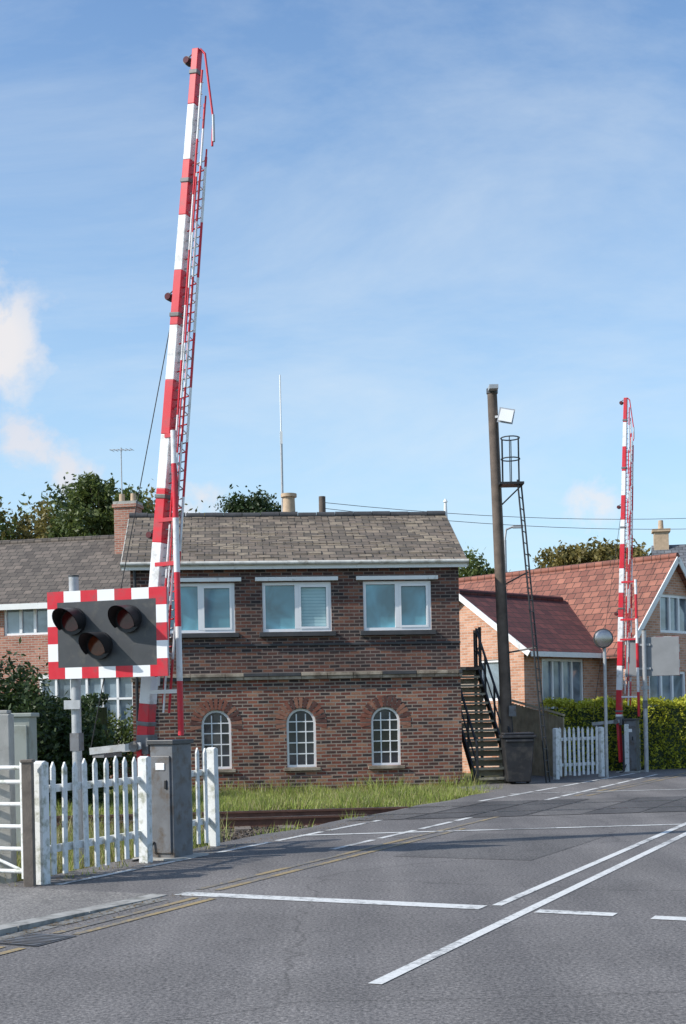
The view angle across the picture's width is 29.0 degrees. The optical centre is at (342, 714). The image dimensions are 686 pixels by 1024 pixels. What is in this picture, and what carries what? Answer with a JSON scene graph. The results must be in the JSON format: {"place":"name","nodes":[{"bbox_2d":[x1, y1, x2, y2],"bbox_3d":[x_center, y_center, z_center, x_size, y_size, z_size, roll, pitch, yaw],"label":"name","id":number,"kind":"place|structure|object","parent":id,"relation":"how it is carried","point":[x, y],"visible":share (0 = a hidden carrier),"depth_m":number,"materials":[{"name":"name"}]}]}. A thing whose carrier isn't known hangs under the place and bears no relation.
{"place":"outdoors","nodes":[
{"label":"outdoors","id":0,"kind":"place"},
{"bbox_2d":[0,887,166,935],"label":"pavement","id":1,"kind":"structure","parent":0,"point":[21,909],"depth_m":11.44,"materials":[{"name":"concrete"}]},
{"bbox_2d":[0,476,204,540],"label":"background trees","id":2,"kind":"object","parent":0,"point":[45,526],"visible":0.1,"depth_m":60.67,"materials":[{"name":"green plant"}]},
{"bbox_2d":[19,773,498,879],"bbox_3d":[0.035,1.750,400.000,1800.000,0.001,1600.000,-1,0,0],"label":"ground","id":3,"kind":"structure","parent":0,"point":[130,787],"depth_m":34.79,"materials":[{"name":"green plant"}]},
{"bbox_2d":[0,710,16,883],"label":"concrete post","id":4,"kind":"object","parent":3,"relation":"on","point":[7,794],"visible":0.71,"depth_m":13.25,"materials":[{"name":"grey concrete"}]},
{"bbox_2d":[0,762,23,878],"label":"field gate","id":5,"kind":"structure","parent":4,"relation":"attached to","point":[17,870],"depth_m":13.07,"materials":[{"name":"white wood"}]},
{"bbox_2d":[0,610,48,692],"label":"walls","id":6,"kind":"structure","parent":3,"relation":"on","point":[28,646],"depth_m":41.94,"materials":[{"name":"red brick"}]},
{"bbox_2d":[0,608,47,699],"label":"windows","id":7,"kind":"structure","parent":6,"relation":"attached to","point":[26,622],"depth_m":42.02,"materials":[{"name":"white plastic"}]},
{"bbox_2d":[0,539,129,603],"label":"roof","id":8,"kind":"structure","parent":6,"relation":"on","point":[33,572],"depth_m":43.44,"materials":[{"name":"grey tile"}]},
{"bbox_2d":[0,535,113,609],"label":"ridge and fascia","id":9,"kind":"structure","parent":8,"relation":"on","point":[23,606],"depth_m":45.08,"materials":[{"name":"white tile"}]},
{"bbox_2d":[109,448,143,553],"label":"chimney and aerial","id":10,"kind":"object","parent":8,"relation":"on","point":[123,508],"visible":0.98,"depth_m":43.80,"materials":[{"name":"red brick"}]},
{"bbox_2d":[11,713,38,858],"bbox_3d":[-3.983,0.907,16.293,0.460,1.845,0.435,-1,0,0],"label":"relay cabinet","id":11,"kind":"object","parent":3,"relation":"on","point":[25,735],"visible":0.25,"depth_m":16.09,"materials":[{"name":"grey metal"}]},
{"bbox_2d":[20,759,35,886],"bbox_3d":[-3.038,1.129,12.850,0.120,1.385,0.120,-1,0,0],"label":"wooden post","id":12,"kind":"object","parent":3,"relation":"on","point":[28,824],"visible":0.77,"depth_m":12.80,"materials":[{"name":"brown wood"}]},
{"bbox_2d":[3,692,112,803],"bbox_3d":[-9.386,0.779,26.910,9.348,2.453,1.739,-1,0,4],"label":"hedge","id":13,"kind":"object","parent":3,"relation":"on","point":[91,700],"visible":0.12,"depth_m":26.42,"materials":[{"name":"green plant"}]},
{"bbox_2d":[0,637,128,807],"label":"shrub","id":14,"kind":"object","parent":3,"relation":"on","point":[54,730],"visible":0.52,"depth_m":24.67,"materials":[{"name":"green plant"}]},
{"bbox_2d":[38,675,132,777],"bbox_3d":[-7.368,0.342,40.355,3.100,3.110,2.100,-1,0,12],"label":"porch","id":15,"kind":"object","parent":3,"relation":"on","point":[119,690],"visible":0.07,"depth_m":39.31,"materials":[{"name":"white plastic"}]},
{"bbox_2d":[34,756,152,884],"bbox_3d":[-2.574,1.124,13.881,0.118,1.355,2.024,-1,0,23],"label":"picket fence","id":16,"kind":"object","parent":3,"relation":"on","point":[141,837],"visible":0.94,"depth_m":13.72,"materials":[{"name":"white wood"}]},
{"bbox_2d":[53,471,154,536],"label":"deciduous tree","id":17,"kind":"object","parent":3,"relation":"on","point":[92,492],"visible":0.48,"depth_m":51.45,"materials":[{"name":"green plant"}]},
{"bbox_2d":[47,575,169,869],"bbox_3d":[-2.625,0.087,14.664,1.460,3.330,0.520,-1,0,17],"label":"railway crossing signal","id":18,"kind":"object","parent":3,"relation":"on","point":[111,633],"visible":0.98,"depth_m":14.72,"materials":[{"name":"white plastic"}]},
{"bbox_2d":[0,807,235,881],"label":"dry grass","id":19,"kind":"structure","parent":3,"relation":"on","point":[91,855],"depth_m":15.91,"materials":[{"name":"plant"}]},
{"bbox_2d":[107,703,133,774],"bbox_3d":[-6.470,0.686,38.485,5.427,2.582,2.267,-1,0,0],"label":"shrub","id":20,"kind":"object","parent":3,"relation":"on","point":[124,732],"visible":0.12,"depth_m":38.22,"materials":[{"name":"green plant"}]},
{"bbox_2d":[89,48,214,861],"bbox_3d":[-2.154,-2.820,15.200,1.748,9.284,0.884,-1,0,25],"label":"level crossing barrier","id":21,"kind":"object","parent":3,"relation":"on","point":[172,835],"visible":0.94,"depth_m":15.03,"materials":[{"name":"red metal"}]},
{"bbox_2d":[191,747,219,845],"bbox_3d":[-1.762,1.092,16.126,0.118,1.386,0.918,-1,0,22],"label":"picket fence","id":22,"kind":"object","parent":3,"relation":"on","point":[210,820],"visible":0.53,"depth_m":16.43,"materials":[{"name":"white wood"}]},
{"bbox_2d":[90,824,320,842],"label":"ballast bed","id":23,"kind":"object","parent":3,"relation":"on","point":[243,833],"depth_m":19.77,"materials":[{"name":"grey gravel"}]},
{"bbox_2d":[49,800,685,833],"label":"railway track","id":24,"kind":"structure","parent":23,"relation":"on","point":[255,818],"depth_m":21.37,"materials":[{"name":"black metal"}]},
{"bbox_2d":[209,484,280,515],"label":"deciduous tree","id":25,"kind":"object","parent":3,"relation":"on","point":[255,504],"visible":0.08,"depth_m":61.52,"materials":[{"name":"green plant"}]},
{"bbox_2d":[49,778,502,815],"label":"grass verge","id":26,"kind":"object","parent":3,"relation":"on","point":[311,798],"depth_m":25.28,"materials":[{"name":"green plant"}]},
{"bbox_2d":[193,811,363,848],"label":"weeds","id":27,"kind":"object","parent":3,"relation":"on","point":[286,827],"visible":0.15,"depth_m":18.79,"materials":[{"name":"green plant"}]},
{"bbox_2d":[120,375,468,792],"bbox_3d":[-1.224,-3.101,31.418,7.573,10.050,5.556,-1,0,-5],"label":"signal box","id":28,"kind":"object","parent":3,"relation":"on","point":[322,646],"visible":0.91,"depth_m":29.00,"materials":[{"name":"brick"}]},
{"bbox_2d":[168,581,431,768],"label":"windows","id":29,"kind":"structure","parent":28,"relation":"in","point":[387,605],"depth_m":29.00,"materials":[{"name":"white plastic"}]},
{"bbox_2d":[109,767,489,794],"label":"tall grass","id":30,"kind":"structure","parent":3,"relation":"on","point":[361,786],"depth_m":28.60,"materials":[{"name":"green plant"}]},
{"bbox_2d":[458,542,494,577],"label":"deciduous tree","id":31,"kind":"object","parent":3,"relation":"on","point":[477,569],"visible":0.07,"depth_m":56.42,"materials":[{"name":"green plant"}]},
{"bbox_2d":[460,627,515,783],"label":"staircase","id":32,"kind":"structure","parent":3,"relation":"on","point":[474,687],"depth_m":30.78,"materials":[{"name":"black metal"}]},
{"bbox_2d":[504,525,520,571],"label":"street lamp","id":33,"kind":"object","parent":3,"relation":"on","point":[505,534],"visible":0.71,"depth_m":44.96,"materials":[{"name":"grey metal"}]},
{"bbox_2d":[486,384,550,782],"bbox_3d":[3.930,-2.765,29.732,1.284,9.178,0.696,-1,0,16],"label":"floodlight pole","id":34,"kind":"object","parent":3,"relation":"on","point":[507,708],"visible":0.97,"depth_m":29.78,"materials":[{"name":"brown wood"}]},
{"bbox_2d":[498,696,564,776],"bbox_3d":[4.637,0.574,32.900,0.092,2.166,2.898,-1,0,-26],"label":"wooden fence","id":35,"kind":"object","parent":3,"relation":"on","point":[525,719],"visible":0.33,"depth_m":32.56,"materials":[{"name":"brown wood"}]},
{"bbox_2d":[459,569,685,772],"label":"walls","id":36,"kind":"structure","parent":3,"relation":"on","point":[523,680],"depth_m":38.03,"materials":[{"name":"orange brick"}]},
{"bbox_2d":[459,589,602,653],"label":"wing roof","id":37,"kind":"structure","parent":36,"relation":"on","point":[560,626],"depth_m":38.53,"materials":[{"name":"red tile"}]},
{"bbox_2d":[459,552,685,658],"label":"roof","id":38,"kind":"structure","parent":36,"relation":"on","point":[583,591],"depth_m":40.86,"materials":[{"name":"red tile"}]},
{"bbox_2d":[459,557,685,657],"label":"bargeboards","id":39,"kind":"object","parent":36,"relation":"on","point":[489,621],"visible":0.61,"depth_m":37.72,"materials":[{"name":"white paint"}]},
{"bbox_2d":[482,594,685,708],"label":"windows","id":40,"kind":"structure","parent":36,"relation":"attached to","point":[562,678],"depth_m":38.40,"materials":[{"name":"white plastic"}]},
{"bbox_2d":[552,726,604,779],"bbox_3d":[5.529,0.958,31.154,1.629,1.363,0.118,-1,0,-36],"label":"picket fence","id":41,"kind":"object","parent":3,"relation":"on","point":[599,763],"visible":0.91,"depth_m":31.13,"materials":[{"name":"white wood"}]},
{"bbox_2d":[528,537,650,569],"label":"deciduous tree","id":42,"kind":"object","parent":3,"relation":"on","point":[578,554],"visible":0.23,"depth_m":63.16,"materials":[{"name":"green plant"}]},
{"bbox_2d":[540,694,685,771],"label":"hedge","id":43,"kind":"object","parent":3,"relation":"on","point":[666,733],"visible":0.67,"depth_m":34.79,"materials":[{"name":"green plant"}]},
{"bbox_2d":[592,397,643,772],"bbox_3d":[6.885,-3.177,33.712,1.226,9.637,0.884,-1,0,25],"label":"level crossing barrier","id":44,"kind":"object","parent":3,"relation":"on","point":[634,748],"visible":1,"depth_m":33.55,"materials":[{"name":"red metal"}]},
{"bbox_2d":[624,724,640,771],"bbox_3d":[7.465,0.919,34.198,0.118,1.365,1.657,-1,0,23],"label":"picket fence","id":45,"kind":"object","parent":3,"relation":"on","point":[626,736],"visible":0.28,"depth_m":33.44,"materials":[{"name":"white wood"}]},
{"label":"walls","id":46,"kind":"object","parent":3,"relation":"on","visible":0},
{"bbox_2d":[651,544,685,567],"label":"roof","id":47,"kind":"structure","parent":46,"relation":"on","point":[680,549],"depth_m":55.88,"materials":[{"name":"grey tile"}]},
{"bbox_2d":[651,520,670,549],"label":"chimney","id":48,"kind":"object","parent":47,"relation":"on","point":[661,537],"visible":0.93,"depth_m":56.03,"materials":[{"name":"brick"}]},
{"bbox_2d":[0,768,685,1023],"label":"road","id":49,"kind":"structure","parent":0,"point":[222,960],"depth_m":9.58,"materials":[{"name":"grey asphalt"}]},
{"bbox_2d":[0,933,74,945],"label":"drain cover","id":50,"kind":"object","parent":49,"relation":"on","point":[34,939],"visible":1,"depth_m":9.67,"materials":[{"name":"grey metal"}]},
{"bbox_2d":[0,899,167,940],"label":"gutter channel","id":51,"kind":"object","parent":49,"relation":"on","point":[36,929],"visible":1,"depth_m":10.57,"materials":[{"name":"concrete"}]},
{"bbox_2d":[2,841,235,885],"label":"fence foot weeds","id":52,"kind":"object","parent":49,"relation":"on","point":[123,864],"visible":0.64,"depth_m":14.20,"materials":[{"name":"green plant"}]},
{"bbox_2d":[5,815,398,940],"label":"leaf litter","id":53,"kind":"object","parent":49,"relation":"on","point":[156,898],"visible":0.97,"depth_m":12.73,"materials":[{"name":"brown plant"}]},
{"bbox_2d":[0,773,685,983],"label":"road markings","id":54,"kind":"object","parent":49,"relation":"on","point":[423,960],"visible":1,"depth_m":11.71,"materials":[{"name":"paint"}]},
{"bbox_2d":[301,789,681,835],"bbox_3d":[4.331,1.508,21.970,9.812,0.001,8.759,-1,0,0],"label":"crossing boundary line","id":55,"kind":"object","parent":49,"relation":"on","point":[509,829],"visible":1,"depth_m":17.97,"materials":[{"name":"paint"}]},
{"bbox_2d":[396,833,604,859],"bbox_3d":[1.948,1.558,15.813,1.700,0.001,2.900,-1,0,25],"label":"road patch","id":56,"kind":"object","parent":49,"relation":"on","point":[505,846],"visible":1,"depth_m":15.68,"materials":[{"name":"grey asphalt"}]},
{"bbox_2d":[346,796,685,820],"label":"crossing panels","id":57,"kind":"object","parent":49,"relation":"on","point":[586,807],"visible":1,"depth_m":21.67,"materials":[{"name":"concrete"}]},
{"bbox_2d":[499,732,536,782],"bbox_3d":[3.840,0.961,29.200,0.740,1.125,0.760,-1,0,0],"label":"wheelie bin","id":58,"kind":"object","parent":49,"relation":"on","point":[517,750],"visible":1,"depth_m":28.90,"materials":[{"name":"plastic"}]},
{"bbox_2d":[593,629,612,777],"bbox_3d":[6.097,-0.211,30.988,0.457,3.579,0.196,-1,0,0],"label":"traffic mirror","id":59,"kind":"object","parent":49,"relation":"on","point":[603,638],"visible":0.98,"depth_m":31.01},
{"bbox_2d":[626,629,679,771],"bbox_3d":[7.826,-0.297,33.485,1.340,3.680,0.520,-1,0,20],"label":"railway crossing signal","id":60,"kind":"object","parent":49,"relation":"on","point":[659,656],"visible":0.98,"depth_m":33.31,"materials":[{"name":"grey metal"}]},
{"bbox_2d":[0,0,685,571],"label":"sky","id":61,"kind":"structure","parent":0,"point":[412,208],"materials":[{"name":"blue"}]},
{"bbox_2d":[319,496,685,529],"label":"overhead cables","id":62,"kind":"object","parent":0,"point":[322,505],"visible":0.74,"depth_m":36.59,"materials":[{"name":"black metal"}]}
]}

